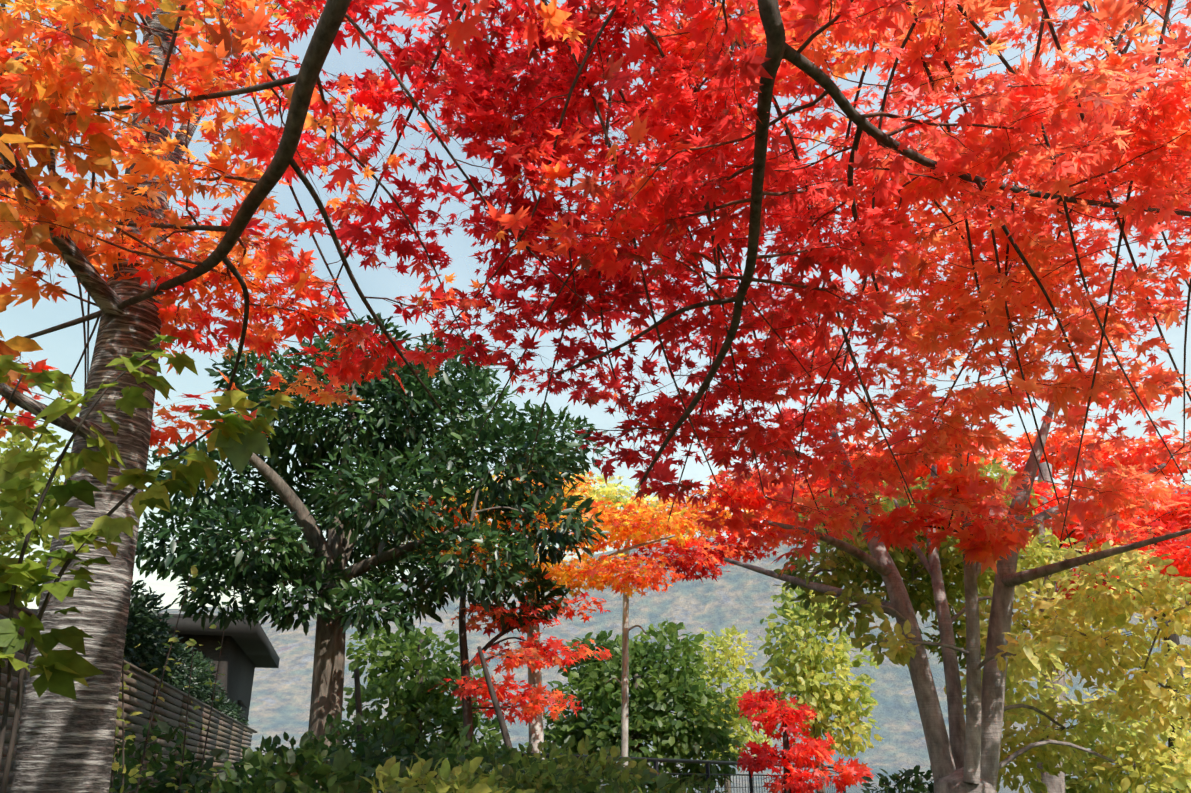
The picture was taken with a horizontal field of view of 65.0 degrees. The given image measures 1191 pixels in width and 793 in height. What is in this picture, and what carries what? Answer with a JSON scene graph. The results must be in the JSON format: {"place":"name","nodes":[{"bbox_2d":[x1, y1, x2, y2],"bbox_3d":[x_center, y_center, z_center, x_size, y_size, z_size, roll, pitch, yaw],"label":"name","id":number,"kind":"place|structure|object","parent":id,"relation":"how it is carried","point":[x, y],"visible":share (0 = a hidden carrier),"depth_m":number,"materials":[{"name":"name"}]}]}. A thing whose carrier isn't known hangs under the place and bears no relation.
{"place":"outdoors","nodes":[
{"label":"outdoors","id":0,"kind":"place"},
{"bbox_2d":[0,418,73,606],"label":"tree","id":1,"kind":"object","parent":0,"point":[31,501],"depth_m":7.74,"materials":[{"name":"green plant"}]},
{"bbox_2d":[0,634,254,792],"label":"pavilion walls","id":2,"kind":"structure","parent":0,"point":[236,666],"depth_m":21.52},
{"bbox_2d":[0,609,279,667],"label":"pavilion roof","id":3,"kind":"structure","parent":2,"relation":"on","point":[255,645],"depth_m":21.18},
{"bbox_2d":[0,0,345,792],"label":"cherry tree","id":4,"kind":"object","parent":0,"point":[65,744],"depth_m":3.72,"materials":[{"name":"orange plant"}]},
{"bbox_2d":[115,579,248,790],"bbox_3d":[-6.829,5.475,14.860,1.470,3.293,11.514,5,-23,-13],"label":"fence hedge","id":5,"kind":"object","parent":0,"point":[150,631],"depth_m":11.84,"materials":[{"name":"green plant"}]},
{"bbox_2d":[135,312,609,787],"bbox_3d":[-2.338,1.802,9.557,4.929,6.083,3.540,0,-22,1],"label":"evergreen tree","id":6,"kind":"object","parent":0,"point":[453,449],"depth_m":9.16,"materials":[{"name":"green plant"}]},
{"bbox_2d":[341,620,509,767],"bbox_3d":[-2.996,4.979,13.778,2.377,3.425,3.603,-13,-26,29],"label":"tree","id":7,"kind":"object","parent":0,"point":[436,705],"depth_m":13.95,"materials":[{"name":"green plant"}]},
{"bbox_2d":[427,588,611,783],"bbox_3d":[-0.765,3.214,8.996,1.586,3.045,2.256,-11,-25,24],"label":"red maple tree","id":8,"kind":"object","parent":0,"point":[529,711],"depth_m":9.14,"materials":[{"name":"red plant"}]},
{"bbox_2d":[370,466,778,770],"bbox_3d":[-0.409,2.941,10.778,5.511,4.907,3.166,0,-22,1],"label":"orange maple tree","id":9,"kind":"object","parent":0,"point":[678,525],"depth_m":10.78,"materials":[{"name":"orange plant"}]},
{"bbox_2d":[0,0,1190,610],"bbox_3d":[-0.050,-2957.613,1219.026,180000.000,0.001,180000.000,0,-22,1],"label":"cloud","id":10,"kind":"structure","parent":0,"point":[896,350],"depth_m":6790.58,"materials":[{"name":"white"}]},
{"bbox_2d":[0,0,1190,609],"label":"sky","id":11,"kind":"structure","parent":0,"point":[48,320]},
{"bbox_2d":[160,487,1190,786],"bbox_3d":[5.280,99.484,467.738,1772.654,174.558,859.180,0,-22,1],"label":"hills","id":12,"kind":"structure","parent":0,"point":[736,597],"depth_m":316.75,"materials":[{"name":"grey"}]},
{"bbox_2d":[379,786,1162,792],"bbox_3d":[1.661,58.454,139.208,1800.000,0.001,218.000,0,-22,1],"label":"lake","id":13,"kind":"structure","parent":0,"point":[851,789],"depth_m":114.57,"materials":[{"name":"blue liquid"}]},
{"bbox_2d":[724,401,1190,792],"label":"tree","id":14,"kind":"object","parent":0,"point":[1112,608],"depth_m":5.49,"materials":[{"name":"plant"}]},
{"label":"ground","id":15,"kind":"structure","parent":0,"visible":0},
{"bbox_2d":[0,603,257,792],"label":"fence","id":16,"kind":"object","parent":15,"relation":"on","point":[150,682],"visible":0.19,"depth_m":10.32,"materials":[{"name":"brown wood"}]},
{"bbox_2d":[0,334,296,792],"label":"broadleaf sapling","id":17,"kind":"object","parent":15,"relation":"on","point":[236,440],"depth_m":2.48,"materials":[{"name":"green plant"}]},
{"bbox_2d":[109,565,225,792],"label":"fence saplings","id":18,"kind":"object","parent":15,"relation":"on","point":[192,642],"depth_m":4.96,"materials":[{"name":"green plant"}]},
{"bbox_2d":[0,0,1190,586],"bbox_3d":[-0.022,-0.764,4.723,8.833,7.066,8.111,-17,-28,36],"label":"maple tree","id":19,"kind":"object","parent":15,"relation":"on","point":[334,14],"visible":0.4,"depth_m":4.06,"materials":[{"name":"red plant"}]},
{"bbox_2d":[524,618,741,790],"bbox_3d":[0.601,5.670,15.882,3.832,3.752,2.866,0,-22,1],"label":"round tree","id":20,"kind":"object","parent":15,"relation":"on","point":[653,717],"depth_m":15.73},
{"bbox_2d":[109,713,1188,792],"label":"path shrubs","id":21,"kind":"object","parent":15,"relation":"on","point":[341,770],"visible":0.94,"depth_m":5.70,"materials":[{"name":"green plant"}]},
{"bbox_2d":[522,752,845,792],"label":"iron railing","id":22,"kind":"object","parent":15,"relation":"on","point":[707,763],"visible":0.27,"depth_m":13.05,"materials":[{"name":"black metal"}]},
{"bbox_2d":[674,574,883,792],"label":"slim tree","id":23,"kind":"object","parent":15,"relation":"on","point":[827,701],"depth_m":14.03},
{"bbox_2d":[735,686,875,792],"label":"maple","id":24,"kind":"object","parent":15,"relation":"on","point":[802,756],"depth_m":12.84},
{"bbox_2d":[706,425,1190,788],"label":"red maple tree","id":25,"kind":"object","parent":15,"relation":"on","point":[903,535],"depth_m":8.35,"materials":[{"name":"red plant"}]},
{"bbox_2d":[987,462,1190,792],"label":"pale tree","id":26,"kind":"object","parent":15,"relation":"on","point":[1182,746],"depth_m":7.97,"materials":[{"name":"yellow plant"}]},
{"bbox_2d":[1086,1,1190,121],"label":"bare tree wood","id":27,"kind":"object","parent":15,"relation":"on","point":[1106,51],"visible":0.08,"depth_m":9.29,"materials":[{"name":"brown plant"}]}
]}

